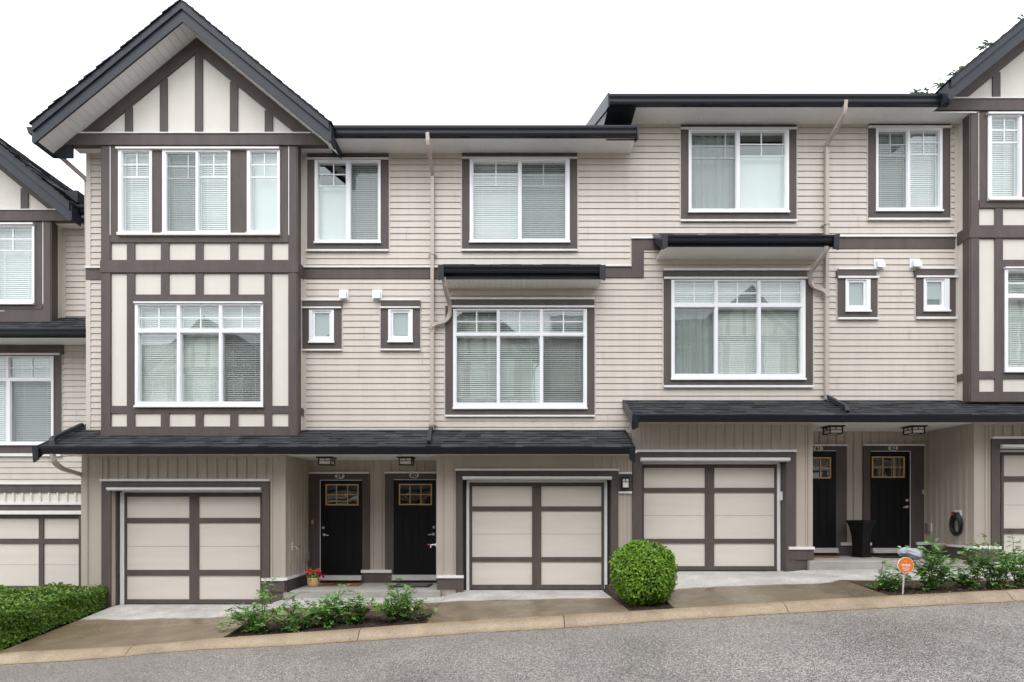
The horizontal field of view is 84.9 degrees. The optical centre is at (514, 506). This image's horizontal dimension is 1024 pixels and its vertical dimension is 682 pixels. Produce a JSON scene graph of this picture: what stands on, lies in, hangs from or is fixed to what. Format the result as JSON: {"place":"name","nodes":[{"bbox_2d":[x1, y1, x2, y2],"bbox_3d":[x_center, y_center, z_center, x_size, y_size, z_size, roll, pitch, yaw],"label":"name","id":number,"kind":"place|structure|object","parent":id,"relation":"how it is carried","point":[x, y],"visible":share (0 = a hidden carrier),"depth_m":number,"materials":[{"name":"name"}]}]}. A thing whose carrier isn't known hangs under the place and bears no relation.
{"place":"outdoors","nodes":[
{"label":"outdoors","id":0,"kind":"place"},
{"bbox_2d":[0,609,104,650],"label":"soil","id":1,"kind":"structure","parent":0,"point":[52,629],"depth_m":9.83,"materials":[{"name":"brown soil"}]},
{"bbox_2d":[0,582,107,649],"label":"hedge","id":2,"kind":"object","parent":1,"relation":"on","point":[30,612],"visible":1,"depth_m":9.82,"materials":[{"name":"green plant"}]},
{"bbox_2d":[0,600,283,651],"bbox_3d":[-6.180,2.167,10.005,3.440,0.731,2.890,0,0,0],"label":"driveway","id":3,"kind":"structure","parent":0,"point":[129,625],"depth_m":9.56,"materials":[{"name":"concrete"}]},
{"bbox_2d":[230,613,431,636],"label":"soil","id":4,"kind":"structure","parent":0,"point":[369,619],"depth_m":8.96,"materials":[{"name":"brown soil"}]},
{"bbox_2d":[216,575,304,634],"bbox_3d":[-4.104,1.609,8.952,1.333,0.991,0.864,0,0,25],"label":"rose bush","id":5,"kind":"object","parent":4,"relation":"on","point":[253,622],"visible":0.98,"depth_m":8.88,"materials":[{"name":"green plant"}]},
{"bbox_2d":[253,598,330,631],"bbox_3d":[-3.534,1.740,8.845,0.806,0.534,1.005,0,0,42],"label":"rose bush","id":6,"kind":"object","parent":4,"relation":"on","point":[296,623],"visible":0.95,"depth_m":8.87,"materials":[{"name":"green plant"}]},
{"bbox_2d":[296,584,355,627],"bbox_3d":[-3.008,1.593,9.016,0.983,0.712,0.648,0,0,0],"label":"rose bush","id":7,"kind":"object","parent":4,"relation":"on","point":[328,609],"visible":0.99,"depth_m":8.96,"materials":[{"name":"green plant"}]},
{"bbox_2d":[339,589,377,623],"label":"rose bush","id":8,"kind":"object","parent":4,"relation":"on","point":[356,614],"visible":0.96,"depth_m":9.04,"materials":[{"name":"green plant"}]},
{"bbox_2d":[370,577,439,620],"bbox_3d":[-1.723,1.485,8.981,1.146,0.725,0.642,0,0,0],"label":"rose bush","id":9,"kind":"object","parent":4,"relation":"on","point":[394,611],"visible":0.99,"depth_m":8.93,"materials":[{"name":"green plant"}]},
{"bbox_2d":[256,596,445,624],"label":"footpath","id":10,"kind":"structure","parent":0,"point":[433,603],"depth_m":10.19,"materials":[{"name":"concrete"}]},
{"bbox_2d":[0,601,1023,681],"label":"road","id":11,"kind":"structure","parent":0,"point":[982,642],"depth_m":6.73,"materials":[{"name":"grey asphalt"}]},
{"bbox_2d":[0,646,132,664],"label":"kerb","id":12,"kind":"structure","parent":11,"relation":"on","point":[28,657],"depth_m":8.37,"materials":[{"name":"beige concrete"}]},
{"bbox_2d":[123,628,361,656],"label":"kerb","id":13,"kind":"structure","parent":11,"relation":"on","point":[310,638],"depth_m":8.36,"materials":[{"name":"beige concrete"}]},
{"bbox_2d":[357,615,563,641],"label":"kerb","id":14,"kind":"structure","parent":11,"relation":"on","point":[456,628],"depth_m":8.36,"materials":[{"name":"beige concrete"}]},
{"bbox_2d":[37,585,1023,681],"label":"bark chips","id":15,"kind":"object","parent":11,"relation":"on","point":[1022,587],"visible":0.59,"depth_m":8.93,"materials":[{"name":"brown wood"}]},
{"bbox_2d":[563,602,789,627],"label":"kerb","id":16,"kind":"structure","parent":11,"relation":"on","point":[630,617],"depth_m":8.36,"materials":[{"name":"beige concrete"}]},
{"bbox_2d":[783,590,1015,613],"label":"kerb","id":17,"kind":"structure","parent":11,"relation":"on","point":[894,601],"depth_m":8.36,"materials":[{"name":"beige concrete"}]},
{"bbox_2d":[1001,589,1023,601],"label":"kerb","id":18,"kind":"structure","parent":11,"relation":"on","point":[1016,595],"depth_m":8.38,"materials":[{"name":"beige concrete"}]},
{"bbox_2d":[0,0,1023,193],"label":"sky","id":19,"kind":"structure","parent":0,"point":[357,62],"materials":[{"name":"white"}]},
{"bbox_2d":[427,590,628,622],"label":"driveway","id":20,"kind":"structure","parent":0,"point":[468,605],"depth_m":9.61,"materials":[{"name":"concrete"}]},
{"bbox_2d":[605,584,671,610],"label":"soil","id":21,"kind":"structure","parent":0,"point":[610,591],"depth_m":9.05,"materials":[{"name":"brown soil"}]},
{"bbox_2d":[608,539,677,606],"bbox_3d":[2.116,1.102,9.241,1.146,1.144,1.102,0,0,0],"label":"round bush","id":22,"kind":"object","parent":21,"relation":"on","point":[644,572],"visible":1,"depth_m":8.88,"materials":[{"name":"green plant"}]},
{"bbox_2d":[665,570,888,607],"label":"driveway","id":23,"kind":"structure","parent":0,"point":[703,588],"depth_m":9.52,"materials":[{"name":"concrete"}]},
{"bbox_2d":[807,565,1022,586],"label":"footpath","id":24,"kind":"structure","parent":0,"point":[860,577],"depth_m":10.15,"materials":[{"name":"concrete"}]},
{"bbox_2d":[860,585,1023,595],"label":"soil","id":25,"kind":"structure","parent":0,"point":[989,588],"depth_m":9.07,"materials":[{"name":"brown soil"}]},
{"bbox_2d":[866,558,918,590],"bbox_3d":[6.201,1.127,9.165,0.882,0.547,0.614,0,0,-29],"label":"rose bush","id":26,"kind":"object","parent":25,"relation":"on","point":[893,584],"visible":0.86,"depth_m":9.17,"materials":[{"name":"green plant"}]},
{"bbox_2d":[897,557,913,593],"bbox_3d":[6.101,1.135,8.748,0.250,0.683,0.040,0,0,0],"label":"security sign","id":27,"kind":"object","parent":25,"relation":"on","point":[905,565],"visible":0.99,"depth_m":8.73,"materials":[{"name":"orange plastic"}]},
{"bbox_2d":[898,537,960,590],"bbox_3d":[6.777,0.917,9.090,0.786,0.879,0.729,0,0,0],"label":"rose bush","id":28,"kind":"object","parent":25,"relation":"on","point":[931,581],"visible":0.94,"depth_m":9.02,"materials":[{"name":"green plant"}]},
{"bbox_2d":[897,547,923,559],"bbox_3d":[6.463,0.781,9.163,0.404,0.241,0.316,0,0,0],"label":"plastic cover","id":29,"kind":"object","parent":28,"relation":"in","point":[913,553],"visible":0.92,"depth_m":9.06,"materials":[{"name":"white plastic"}]},
{"bbox_2d":[942,555,987,588],"bbox_3d":[7.490,1.077,9.246,0.949,0.572,0.461,0,0,0],"label":"rose bush","id":30,"kind":"object","parent":25,"relation":"on","point":[964,581],"visible":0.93,"depth_m":9.20,"materials":[{"name":"green plant"}]},
{"bbox_2d":[957,535,1022,588],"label":"rose bush","id":31,"kind":"object","parent":25,"relation":"on","point":[990,568],"visible":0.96,"depth_m":9.12,"materials":[{"name":"green plant"}]},
{"bbox_2d":[990,530,1023,588],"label":"rose bush","id":32,"kind":"object","parent":25,"relation":"on","point":[1020,579],"visible":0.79,"depth_m":9.12,"materials":[{"name":"green plant"}]},
{"bbox_3d":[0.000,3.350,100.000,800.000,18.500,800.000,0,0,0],"label":"ground","id":33,"kind":"structure","parent":0,"visible":0},
{"bbox_2d":[0,138,85,590],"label":"townhouse block","id":34,"kind":"structure","parent":33,"relation":"on","point":[42,325],"depth_m":12.12,"materials":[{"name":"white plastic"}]},
{"bbox_2d":[0,225,34,303],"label":"window","id":35,"kind":"structure","parent":34,"relation":"in","point":[17,242],"depth_m":11.96,"materials":[{"name":"white glass"}]},
{"bbox_2d":[0,345,63,455],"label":"window","id":36,"kind":"structure","parent":34,"relation":"in","point":[31,376],"depth_m":12.19,"materials":[{"name":"grey glass"}]},
{"bbox_2d":[0,514,78,590],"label":"garage door","id":37,"kind":"structure","parent":34,"relation":"in","point":[36,549],"depth_m":12.22,"materials":[{"name":"white plastic"}]},
{"bbox_2d":[26,0,638,608],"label":"townhouse block","id":38,"kind":"structure","parent":33,"relation":"on","point":[352,354],"depth_m":11.25,"materials":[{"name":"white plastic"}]},
{"bbox_2d":[116,150,151,232],"bbox_3d":[-7.427,-6.144,11.438,0.683,1.646,1.025,0,0,0],"label":"window","id":39,"kind":"structure","parent":38,"relation":"in","point":[141,196],"depth_m":11.10,"materials":[{"name":"white glass"}]},
{"bbox_2d":[120,491,261,604],"bbox_3d":[-6.465,0.775,11.285,3.212,2.486,0.090,0,0,0],"label":"garage door","id":40,"kind":"structure","parent":38,"relation":"in","point":[177,547],"depth_m":11.27,"materials":[{"name":"white plastic"}]},
{"bbox_2d":[161,150,230,232],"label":"window","id":41,"kind":"structure","parent":38,"relation":"in","point":[201,192],"depth_m":11.11,"materials":[{"name":"white glass"}]},
{"bbox_2d":[133,304,263,406],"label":"window","id":42,"kind":"structure","parent":38,"relation":"in","point":[197,358],"depth_m":11.11,"materials":[{"name":"glass"}]},
{"bbox_2d":[246,150,279,233],"bbox_3d":[-4.916,-6.144,11.438,0.668,1.646,1.025,0,0,0],"label":"window","id":43,"kind":"structure","parent":38,"relation":"in","point":[263,172],"depth_m":11.10,"materials":[{"name":"glass"}]},
{"bbox_2d":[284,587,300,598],"bbox_3d":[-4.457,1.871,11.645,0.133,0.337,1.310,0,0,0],"label":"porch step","id":44,"kind":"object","parent":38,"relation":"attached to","point":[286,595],"visible":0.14,"depth_m":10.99,"materials":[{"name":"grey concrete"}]},
{"bbox_2d":[302,299,342,350],"bbox_3d":[-3.882,-3.646,11.293,0.845,1.039,0.135,0,0,0],"label":"window","id":45,"kind":"structure","parent":38,"relation":"in","point":[322,322],"depth_m":11.26,"materials":[{"name":"glass"}]},
{"bbox_2d":[309,472,369,579],"bbox_3d":[-3.839,0.426,12.275,1.318,2.357,0.250,0,0,0],"label":"front door","id":46,"kind":"structure","parent":38,"relation":"in","point":[339,509],"depth_m":12.25,"materials":[{"name":"black paint"}]},
{"bbox_2d":[306,153,389,251],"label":"window","id":47,"kind":"structure","parent":38,"relation":"in","point":[348,208],"depth_m":11.27,"materials":[{"name":"white glass"}]},
{"bbox_2d":[290,583,440,597],"bbox_3d":[-2.920,1.846,11.625,2.941,0.387,1.350,0,0,0],"label":"porch step","id":48,"kind":"object","parent":38,"relation":"attached to","point":[373,590],"visible":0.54,"depth_m":10.95,"materials":[{"name":"grey concrete"}]},
{"bbox_2d":[305,567,324,586],"bbox_3d":[-4.140,1.464,11.589,0.446,0.397,0.306,0,0,0],"label":"flower pot","id":49,"kind":"object","parent":48,"relation":"on","point":[313,579],"visible":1,"depth_m":11.52,"materials":[{"name":"beige ceramic"}]},
{"bbox_2d":[319,583,362,585],"bbox_3d":[-3.679,1.656,11.850,0.835,0.021,0.460,0,0,0],"label":"doormat","id":50,"kind":"object","parent":48,"relation":"on","point":[341,584],"visible":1,"depth_m":11.81,"materials":[{"name":"black rubber"}]},
{"bbox_2d":[393,583,432,586],"bbox_3d":[-2.127,1.653,11.725,0.748,0.025,0.550,0,0,0],"label":"doormat","id":51,"kind":"object","parent":48,"relation":"on","point":[417,584],"visible":0.95,"depth_m":11.78,"materials":[{"name":"black rubber"}]},
{"bbox_2d":[379,299,420,350],"bbox_3d":[-2.301,-3.648,11.293,0.842,1.033,0.135,0,0,0],"label":"window","id":52,"kind":"structure","parent":38,"relation":"in","point":[399,322],"depth_m":11.26,"materials":[{"name":"glass"}]},
{"bbox_2d":[385,472,436,579],"bbox_3d":[-2.193,0.423,12.275,1.294,2.363,0.250,0,0,0],"label":"front door","id":53,"kind":"structure","parent":38,"relation":"in","point":[410,503],"depth_m":12.25,"materials":[{"name":"black paint"}]},
{"bbox_2d":[461,153,577,250],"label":"window","id":54,"kind":"structure","parent":38,"relation":"in","point":[518,207],"depth_m":11.40,"materials":[{"name":"glass"}]},
{"bbox_2d":[444,297,595,416],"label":"window","id":55,"kind":"structure","parent":38,"relation":"in","point":[498,364],"depth_m":11.40,"materials":[{"name":"grey glass"}]},
{"bbox_2d":[464,480,608,591],"bbox_3d":[0.446,0.524,11.285,3.150,2.407,0.090,0,0,0],"label":"garage door","id":56,"kind":"structure","parent":38,"relation":"in","point":[519,534],"depth_m":11.27,"materials":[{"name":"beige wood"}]},
{"bbox_2d":[586,18,1023,571],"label":"townhouse block","id":57,"kind":"structure","parent":33,"relation":"on","point":[827,315],"depth_m":11.27,"materials":[{"name":"white plastic"}]},
{"bbox_2d":[642,462,779,570],"bbox_3d":[3.912,0.153,11.285,3.177,2.381,0.090,0,0,0],"label":"garage door","id":58,"kind":"structure","parent":57,"relation":"in","point":[713,516],"depth_m":11.27,"materials":[{"name":"white plastic"}]},
{"bbox_2d":[662,268,813,387],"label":"window","id":59,"kind":"structure","parent":57,"relation":"in","point":[720,329],"depth_m":11.38,"materials":[{"name":"grey glass"}]},
{"bbox_2d":[679,124,797,221],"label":"window","id":60,"kind":"structure","parent":57,"relation":"in","point":[722,179],"depth_m":11.40,"materials":[{"name":"glass"}]},
{"bbox_2d":[813,444,847,552],"bbox_3d":[6.624,-0.174,12.275,1.300,2.363,0.250,0,0,0],"label":"front door","id":61,"kind":"structure","parent":57,"relation":"in","point":[829,464],"depth_m":12.25,"materials":[{"name":"black paint"}]},
{"bbox_2d":[835,267,879,319],"bbox_3d":[6.898,-4.276,11.293,0.855,1.041,0.135,0,0,0],"label":"window","id":62,"kind":"structure","parent":57,"relation":"in","point":[856,291],"depth_m":11.26,"materials":[{"name":"white plastic"}]},
{"bbox_2d":[807,556,957,569],"bbox_3d":[7.217,1.282,11.625,2.899,0.426,1.350,0,0,0],"label":"porch step","id":63,"kind":"object","parent":57,"relation":"attached to","point":[843,563],"visible":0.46,"depth_m":10.95,"materials":[{"name":"grey concrete"}]},
{"bbox_2d":[846,520,875,557],"bbox_3d":[7.361,0.686,11.900,0.400,0.783,0.400,0,0,-24],"label":"planter","id":64,"kind":"object","parent":63,"relation":"on","point":[861,531],"visible":1,"depth_m":11.80,"materials":[{"name":"black plastic"}]},
{"bbox_2d":[873,556,902,557],"bbox_3d":[8.059,1.067,11.860,0.757,0.018,0.480,0,0,0],"label":"doormat","id":65,"kind":"object","parent":63,"relation":"on","point":[889,556],"visible":0.43,"depth_m":11.83,"materials":[{"name":"black rubber"}]},
{"bbox_2d":[862,444,924,552],"bbox_3d":[8.300,-0.174,12.275,1.324,2.374,0.250,0,0,0],"label":"front door","id":66,"kind":"structure","parent":57,"relation":"in","point":[892,481],"depth_m":12.25,"materials":[{"name":"black paint"}]},
{"bbox_2d":[866,124,951,220],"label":"window","id":67,"kind":"structure","parent":57,"relation":"in","point":[900,165],"depth_m":11.29,"materials":[{"name":"glass"}]},
{"bbox_2d":[913,267,957,318],"bbox_3d":[8.470,-4.285,11.293,0.860,1.044,0.135,0,0,0],"label":"window","id":68,"kind":"structure","parent":57,"relation":"in","point":[935,291],"depth_m":11.26,"materials":[{"name":"white plastic"}]},
{"bbox_2d":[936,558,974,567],"bbox_3d":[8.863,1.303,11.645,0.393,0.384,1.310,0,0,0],"label":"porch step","id":69,"kind":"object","parent":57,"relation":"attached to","point":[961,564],"visible":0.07,"depth_m":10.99,"materials":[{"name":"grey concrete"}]},
{"bbox_2d":[949,512,962,535],"bbox_3d":[8.993,0.362,11.421,0.112,0.484,0.266,0,0,0],"label":"cable coil","id":70,"kind":"object","parent":57,"relation":"attached to","point":[956,516],"visible":1,"depth_m":11.38,"materials":[{"name":"black rubber"}]},
{"bbox_2d":[987,115,1023,198],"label":"window","id":71,"kind":"structure","parent":57,"relation":"in","point":[996,149],"depth_m":11.05,"materials":[{"name":"glass"}]},
{"bbox_2d":[1000,449,1023,560],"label":"garage door","id":72,"kind":"structure","parent":57,"relation":"in","point":[1011,460],"depth_m":11.27,"materials":[{"name":"white plastic"}]},
{"bbox_2d":[1004,269,1023,372],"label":"window","id":73,"kind":"structure","parent":57,"relation":"in","point":[1013,287],"depth_m":11.10,"materials":[{"name":"white glass"}]},
{"bbox_2d":[909,14,1023,92],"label":"tree","id":74,"kind":"object","parent":33,"relation":"on","point":[939,85],"visible":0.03,"depth_m":21.63,"materials":[{"name":"green plant"}]}
]}

